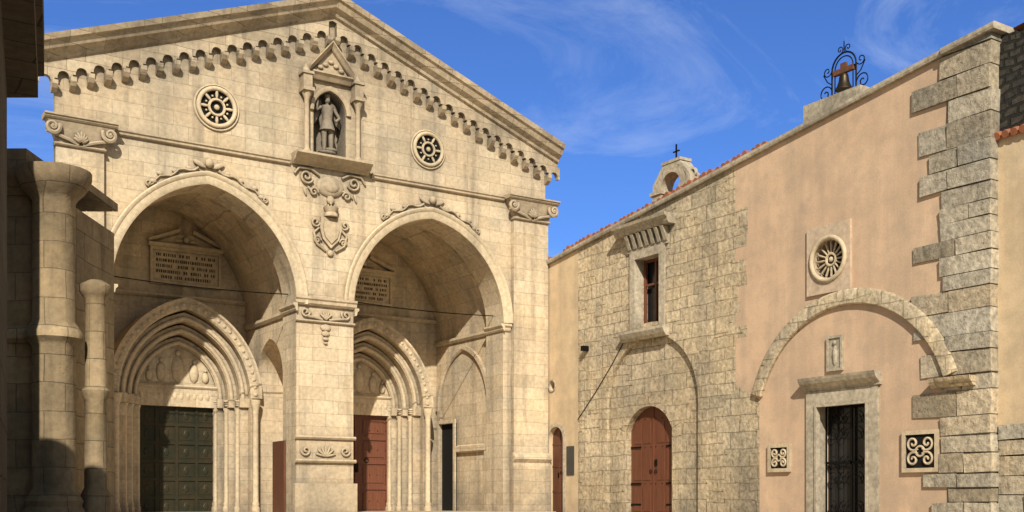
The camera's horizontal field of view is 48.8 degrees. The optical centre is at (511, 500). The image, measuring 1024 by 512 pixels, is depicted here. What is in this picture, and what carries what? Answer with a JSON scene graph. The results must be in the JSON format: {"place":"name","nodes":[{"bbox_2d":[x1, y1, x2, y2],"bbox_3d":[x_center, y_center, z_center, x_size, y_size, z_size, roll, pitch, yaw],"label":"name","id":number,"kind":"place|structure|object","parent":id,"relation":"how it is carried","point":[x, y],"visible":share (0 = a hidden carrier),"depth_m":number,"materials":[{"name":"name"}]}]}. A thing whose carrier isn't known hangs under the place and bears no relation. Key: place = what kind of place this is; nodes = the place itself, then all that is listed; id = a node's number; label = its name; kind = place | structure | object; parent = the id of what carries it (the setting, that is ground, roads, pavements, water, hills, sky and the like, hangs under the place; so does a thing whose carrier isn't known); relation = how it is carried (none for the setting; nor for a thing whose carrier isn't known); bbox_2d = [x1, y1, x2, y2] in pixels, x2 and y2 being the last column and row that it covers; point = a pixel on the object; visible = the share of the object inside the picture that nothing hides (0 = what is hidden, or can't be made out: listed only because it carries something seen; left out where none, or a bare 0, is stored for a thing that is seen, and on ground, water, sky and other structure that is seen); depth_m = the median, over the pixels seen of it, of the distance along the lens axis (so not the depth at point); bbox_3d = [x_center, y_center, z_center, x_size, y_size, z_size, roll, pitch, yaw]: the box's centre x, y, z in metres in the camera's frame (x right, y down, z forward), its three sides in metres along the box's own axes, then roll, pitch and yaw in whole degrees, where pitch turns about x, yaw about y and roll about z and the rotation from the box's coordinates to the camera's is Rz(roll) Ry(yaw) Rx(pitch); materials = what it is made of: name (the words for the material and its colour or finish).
{"place":"outdoors","nodes":[
{"label":"outdoors","id":0,"kind":"place"},
{"bbox_2d":[353,415,386,510],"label":"portal door","id":1,"kind":"structure","parent":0,"point":[372,491],"depth_m":37.67,"materials":[{"name":"red wood"}]},
{"bbox_2d":[357,511,554,511],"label":"portico floor slab","id":2,"kind":"structure","parent":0,"point":[438,511],"depth_m":35.64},
{"bbox_2d":[7,0,1023,256],"label":"sky","id":3,"kind":"structure","parent":0,"point":[620,83],"materials":[{"name":"blue"}]},
{"bbox_2d":[631,257,671,511],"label":"chapel woodwork","id":4,"kind":"object","parent":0,"point":[647,432],"visible":0.73,"depth_m":32.23,"materials":[{"name":"brown wood"}]},
{"bbox_2d":[558,417,671,505],"bbox_3d":[3.017,-0.990,33.553,0.170,2.751,5.490,0,0,-33],"label":"door hardware","id":5,"kind":"object","parent":4,"relation":"attached to","point":[655,462],"visible":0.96,"depth_m":32.06,"materials":[{"name":"black metal"}]},
{"bbox_2d":[578,167,759,511],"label":"stone wall","id":6,"kind":"structure","parent":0,"point":[700,261],"depth_m":30.66,"materials":[{"name":"beige stone"}]},
{"bbox_2d":[546,21,1017,264],"bbox_3d":[5.603,-8.512,30.117,1.380,2.257,16.950,0,0,-33],"label":"wall coping","id":7,"kind":"object","parent":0,"point":[998,28],"visible":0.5,"depth_m":26.74,"materials":[{"name":"beige stone"}]},
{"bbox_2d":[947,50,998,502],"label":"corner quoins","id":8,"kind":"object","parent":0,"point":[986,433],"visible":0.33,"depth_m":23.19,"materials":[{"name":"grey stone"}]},
{"bbox_2d":[998,423,1023,511],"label":"stone wall","id":9,"kind":"structure","parent":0,"point":[1011,459],"depth_m":22.70,"materials":[{"name":"beige stone"}]},
{"bbox_2d":[999,30,1023,130],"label":"stone wall","id":10,"kind":"structure","parent":0,"point":[1011,76],"depth_m":22.75,"materials":[{"name":"grey stone"}]},
{"label":"ground","id":11,"kind":"structure","parent":0,"visible":0},
{"bbox_2d":[0,0,43,511],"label":"building wall","id":12,"kind":"structure","parent":11,"relation":"on","point":[21,46],"depth_m":9.87,"materials":[{"name":"stone"}]},
{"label":"terrace paving","id":13,"kind":"structure","parent":11,"relation":"on","visible":0},
{"bbox_2d":[7,148,117,511],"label":"side wall","id":14,"kind":"structure","parent":13,"relation":"on","point":[94,249],"depth_m":17.01,"materials":[{"name":"beige stone"}]},
{"bbox_2d":[7,161,111,511],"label":"columns","id":15,"kind":"structure","parent":14,"relation":"attached to","point":[51,334],"depth_m":16.79,"materials":[{"name":"beige stone"}]},
{"bbox_2d":[54,23,544,511],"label":"church facade","id":16,"kind":"structure","parent":13,"relation":"on","point":[306,374],"depth_m":33.01,"materials":[{"name":"beige stone"}]},
{"bbox_2d":[147,229,223,290],"bbox_3d":[-9.901,-7.382,34.327,2.280,1.725,0.200,0,0,-33],"label":"tablet","id":17,"kind":"object","parent":16,"relation":"attached to","point":[192,247],"visible":1,"depth_m":34.31,"materials":[{"name":"stone"}]},
{"bbox_2d":[156,252,214,282],"bbox_3d":[-9.917,-7.085,34.351,1.800,0.754,0.003,0,0,-33],"label":"inscription lettering","id":18,"kind":"object","parent":17,"relation":"attached to","point":[185,262],"visible":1,"depth_m":34.31},
{"bbox_2d":[114,297,261,511],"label":"portal frame","id":19,"kind":"object","parent":16,"relation":"on","point":[185,385],"visible":0.69,"depth_m":34.05,"materials":[{"name":"beige stone"}]},
{"bbox_2d":[140,405,212,511],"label":"portal door","id":20,"kind":"structure","parent":19,"relation":"in","point":[176,459],"depth_m":34.13,"materials":[{"name":"green metal"}]},
{"bbox_2d":[114,303,260,511],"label":"portal archivolt moldings","id":21,"kind":"structure","parent":19,"relation":"attached to","point":[177,369],"depth_m":34.01,"materials":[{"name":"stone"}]},
{"bbox_2d":[114,289,436,323],"bbox_3d":[-7.713,-6.180,35.796,12.230,0.120,0.120,0,0,-33],"label":"back wall string","id":22,"kind":"object","parent":16,"relation":"attached to","point":[201,299],"visible":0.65,"depth_m":34.89,"materials":[{"name":"stone"}]},
{"bbox_2d":[273,441,285,511],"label":"door","id":23,"kind":"structure","parent":16,"relation":"attached to","point":[279,476],"depth_m":32.35,"materials":[{"name":"brown wood"}]},
{"bbox_2d":[38,21,559,184],"bbox_3d":[-5.065,-11.816,31.929,15.720,3.438,0.291,0,0,-33],"label":"corbel frieze","id":24,"kind":"object","parent":16,"relation":"attached to","point":[105,63],"visible":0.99,"depth_m":31.33,"materials":[{"name":"stone"}]},
{"bbox_2d":[42,110,560,224],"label":"pilaster capitals","id":25,"kind":"object","parent":16,"relation":"attached to","point":[73,131],"visible":1,"depth_m":28.32,"materials":[{"name":"stone"}]},
{"bbox_2d":[54,145,551,511],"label":"portico pilasters","id":26,"kind":"object","parent":16,"relation":"attached to","point":[530,458],"visible":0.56,"depth_m":35.50,"materials":[{"name":"beige stone"}]},
{"bbox_2d":[114,276,492,315],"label":"tie rods","id":27,"kind":"object","parent":16,"relation":"attached to","point":[287,294],"visible":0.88,"depth_m":31.48,"materials":[{"name":"black metal"}]},
{"bbox_2d":[44,0,565,166],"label":"raking cornice","id":28,"kind":"structure","parent":16,"relation":"on","point":[349,16],"depth_m":31.23,"materials":[{"name":"stone"}]},
{"bbox_2d":[116,128,504,201],"bbox_3d":[-5.172,-9.405,31.956,11.750,0.150,0.130,0,0,-33],"label":"string course","id":29,"kind":"object","parent":16,"relation":"attached to","point":[240,153],"visible":0.94,"depth_m":30.84,"materials":[{"name":"stone"}]},
{"bbox_2d":[111,171,512,323],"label":"arch moldings","id":30,"kind":"structure","parent":16,"relation":"attached to","point":[135,207],"depth_m":31.43,"materials":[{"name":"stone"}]},
{"bbox_2d":[145,158,479,256],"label":"carved relief ornaments","id":31,"kind":"object","parent":16,"relation":"attached to","point":[330,227],"visible":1,"depth_m":31.89,"materials":[{"name":"stone"}]},
{"bbox_2d":[114,284,511,347],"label":"impost moldings","id":32,"kind":"structure","parent":16,"relation":"on","point":[293,307],"depth_m":35.11,"materials":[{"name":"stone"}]},
{"bbox_2d":[193,84,444,169],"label":"rose windows","id":33,"kind":"structure","parent":16,"relation":"attached to","point":[202,91],"depth_m":30.36,"materials":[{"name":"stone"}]},
{"bbox_2d":[293,295,357,511],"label":"pillar carved bands","id":34,"kind":"object","parent":16,"relation":"attached to","point":[324,497],"visible":1,"depth_m":31.87,"materials":[{"name":"stone"}]},
{"bbox_2d":[313,93,340,154],"bbox_3d":[-5.267,-10.795,32.186,0.944,1.918,0.470,0,0,-33],"label":"archangel statue","id":35,"kind":"object","parent":16,"relation":"on","point":[326,113],"visible":0.96,"depth_m":32.09,"materials":[{"name":"stone"}]},
{"bbox_2d":[291,40,373,176],"bbox_3d":[-5.044,-11.180,31.842,2.300,3.600,0.460,0,0,-33],"label":"niche frame","id":36,"kind":"object","parent":16,"relation":"attached to","point":[331,63],"visible":1,"depth_m":31.90,"materials":[{"name":"beige stone"}]},
{"bbox_2d":[313,92,345,156],"bbox_3d":[-5.342,-10.655,32.301,1.000,1.930,0.595,0,0,-33],"label":"niche recess","id":37,"kind":"object","parent":36,"relation":"in","point":[339,141],"visible":0.47,"depth_m":32.48,"materials":[{"name":"beige stone"}]},
{"bbox_2d":[354,255,394,306],"bbox_3d":[-4.911,-7.372,37.568,2.180,1.644,0.200,0,0,-33],"label":"tablet","id":38,"kind":"object","parent":16,"relation":"attached to","point":[371,271],"visible":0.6,"depth_m":37.80,"materials":[{"name":"stone"}]},
{"bbox_2d":[355,277,386,300],"bbox_3d":[-4.927,-7.085,37.592,1.700,0.705,0.003,0,0,-33],"label":"inscription lettering","id":39,"kind":"object","parent":38,"relation":"attached to","point":[362,292],"visible":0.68,"depth_m":37.70},
{"bbox_2d":[353,317,432,510],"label":"portal frame","id":40,"kind":"object","parent":16,"relation":"on","point":[367,396],"visible":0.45,"depth_m":37.64,"materials":[{"name":"beige stone"}]},
{"bbox_2d":[354,430,385,475],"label":"door fittings","id":41,"kind":"object","parent":40,"relation":"attached to","point":[356,467],"depth_m":37.35,"materials":[{"name":"black metal"}]},
{"bbox_2d":[353,322,432,510],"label":"portal archivolt moldings","id":42,"kind":"structure","parent":40,"relation":"attached to","point":[358,380],"depth_m":37.57,"materials":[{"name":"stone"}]},
{"bbox_2d":[435,345,485,510],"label":"blind arch molding","id":43,"kind":"structure","parent":16,"relation":"attached to","point":[468,448],"depth_m":37.87,"materials":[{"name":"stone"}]},
{"bbox_2d":[442,423,456,510],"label":"doorway","id":44,"kind":"structure","parent":43,"relation":"attached to","point":[447,467],"depth_m":38.49,"materials":[{"name":"black"}]},
{"bbox_2d":[797,334,881,511],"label":"door surround","id":45,"kind":"object","parent":13,"relation":"on","point":[852,388],"visible":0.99,"depth_m":26.14,"materials":[{"name":"beige stone"}]},
{"bbox_2d":[911,32,1019,511],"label":"corner quoins","id":46,"kind":"object","parent":13,"relation":"on","point":[969,92],"visible":0.82,"depth_m":23.29,"materials":[{"name":"beige stone"}]},
{"bbox_2d":[998,133,1023,424],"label":"neighbour wall","id":47,"kind":"structure","parent":13,"relation":"on","point":[1011,278],"depth_m":22.71,"materials":[{"name":"beige paint"}]},
{"bbox_2d":[994,124,1023,139],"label":"roof tiles","id":48,"kind":"object","parent":47,"relation":"on","point":[1006,133],"visible":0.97,"depth_m":22.65,"materials":[{"name":"orange tile"}]},
{"bbox_2d":[1014,22,1023,31],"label":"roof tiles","id":49,"kind":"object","parent":13,"relation":"on","point":[1020,27],"depth_m":22.98,"materials":[{"name":"orange tile"}]},
{"bbox_2d":[548,250,577,511],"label":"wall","id":50,"kind":"structure","parent":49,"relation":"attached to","point":[563,333],"depth_m":35.24,"materials":[{"name":"beige paint"}]},
{"bbox_2d":[548,379,565,511],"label":"door surround","id":51,"kind":"object","parent":50,"relation":"attached to","point":[553,425],"visible":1,"depth_m":35.29,"materials":[{"name":"beige stone"}]},
{"bbox_2d":[552,428,562,511],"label":"door","id":52,"kind":"structure","parent":50,"relation":"attached to","point":[557,467],"depth_m":35.86,"materials":[{"name":"brown wood"}]},
{"bbox_2d":[566,446,573,474],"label":"plaque wall","id":53,"kind":"structure","parent":50,"relation":"attached to","point":[569,460],"depth_m":34.99,"materials":[{"name":"grey stone"}]},
{"bbox_2d":[577,343,622,419],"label":"cable","id":54,"kind":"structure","parent":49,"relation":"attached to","point":[584,348],"depth_m":34.12,"materials":[{"name":"black metal"}]},
{"bbox_2d":[611,211,675,342],"bbox_3d":[3.769,-6.227,31.848,0.670,3.306,2.350,0,0,-33],"label":"window surround","id":55,"kind":"object","parent":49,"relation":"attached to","point":[646,238],"visible":0.98,"depth_m":31.84,"materials":[{"name":"beige stone"}]},
{"bbox_2d":[599,321,707,511],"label":"door arch surround","id":56,"kind":"object","parent":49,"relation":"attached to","point":[682,340],"visible":0.96,"depth_m":32.00,"materials":[{"name":"beige stone"}]},
{"bbox_2d":[563,141,768,250],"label":"roof tiles","id":57,"kind":"object","parent":49,"relation":"on","point":[744,152],"visible":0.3,"depth_m":30.98,"materials":[{"name":"tile"}]},
{"bbox_2d":[649,156,699,201],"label":"bell gable","id":58,"kind":"structure","parent":49,"relation":"on","point":[684,169],"depth_m":32.19,"materials":[{"name":"beige stone"}]},
{"bbox_2d":[673,144,679,157],"bbox_3d":[4.691,-9.335,32.238,0.266,1.700,0.840,0,0,-33],"label":"cross","id":59,"kind":"object","parent":58,"relation":"on","point":[675,151],"visible":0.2,"depth_m":32.23,"materials":[{"name":"black metal"}]},
{"bbox_2d":[647,243,864,511],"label":"window glass","id":60,"kind":"object","parent":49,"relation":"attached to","point":[858,450],"visible":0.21,"depth_m":26.57,"materials":[{"name":"black glass"}]},
{"bbox_2d":[803,85,869,122],"bbox_3d":[7.856,-9.220,26.721,0.900,0.570,1.700,0,0,-33],"label":"bell pedestal","id":61,"kind":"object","parent":49,"relation":"on","point":[814,109],"depth_m":26.54,"materials":[{"name":"beige stone"}]},
{"bbox_2d":[820,41,867,98],"bbox_3d":[7.857,-10.195,26.720,0.040,1.380,1.427,0,0,-33],"label":"bell frame","id":62,"kind":"object","parent":61,"relation":"on","point":[844,50],"visible":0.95,"depth_m":26.71,"materials":[{"name":"black metal"}]},
{"bbox_2d":[833,62,854,76],"bbox_3d":[7.856,-10.245,26.721,0.100,0.240,0.600,0,0,-33],"label":"bell yoke","id":63,"kind":"object","parent":62,"relation":"attached to","point":[845,67],"visible":1,"depth_m":26.67,"materials":[{"name":"brown wood"}]},
{"bbox_2d":[835,72,851,92],"bbox_3d":[7.856,-9.930,26.721,0.420,0.410,0.420,0,0,-33],"label":"bell","id":64,"kind":"object","parent":63,"relation":"hanging from","point":[843,83],"visible":0.9,"depth_m":26.62,"materials":[{"name":"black metal"}]},
{"bbox_2d":[735,56,946,511],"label":"plaster wall","id":65,"kind":"structure","parent":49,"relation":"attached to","point":[862,165],"depth_m":25.89,"materials":[{"name":"beige paint"}]},
{"bbox_2d":[734,207,747,337],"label":"quoin stones","id":66,"kind":"object","parent":65,"relation":"attached to","point":[740,215],"visible":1,"depth_m":28.85,"materials":[{"name":"beige stone"}]},
{"bbox_2d":[807,218,851,296],"bbox_3d":[7.460,-5.660,26.405,0.210,1.600,1.300,0,0,-33],"label":"rose window surround","id":67,"kind":"object","parent":65,"relation":"attached to","point":[842,229],"visible":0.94,"depth_m":26.26,"materials":[{"name":"beige stone"}]},
{"bbox_2d":[809,234,846,282],"bbox_3d":[7.413,-5.650,26.375,0.220,1.120,1.120,0,0,-33],"label":"rose window","id":68,"kind":"structure","parent":67,"relation":"in","point":[843,251],"depth_m":26.40,"materials":[{"name":"beige stone"}]},
{"bbox_2d":[825,404,864,511],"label":"iron gate","id":69,"kind":"structure","parent":65,"relation":"attached to","point":[851,462],"depth_m":26.42,"materials":[{"name":"black metal"}]},
{"bbox_2d":[767,429,939,472],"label":"carved panels","id":70,"kind":"object","parent":65,"relation":"attached to","point":[788,453],"visible":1,"depth_m":24.45,"materials":[{"name":"beige stone"}]},
{"bbox_2d":[771,434,933,468],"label":"carved panel grounds","id":71,"kind":"structure","parent":70,"relation":"in","point":[919,438],"depth_m":24.29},
{"bbox_2d":[752,288,975,396],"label":"arch","id":72,"kind":"structure","parent":65,"relation":"attached to","point":[920,321],"depth_m":25.16,"materials":[{"name":"beige stone"}]}
]}

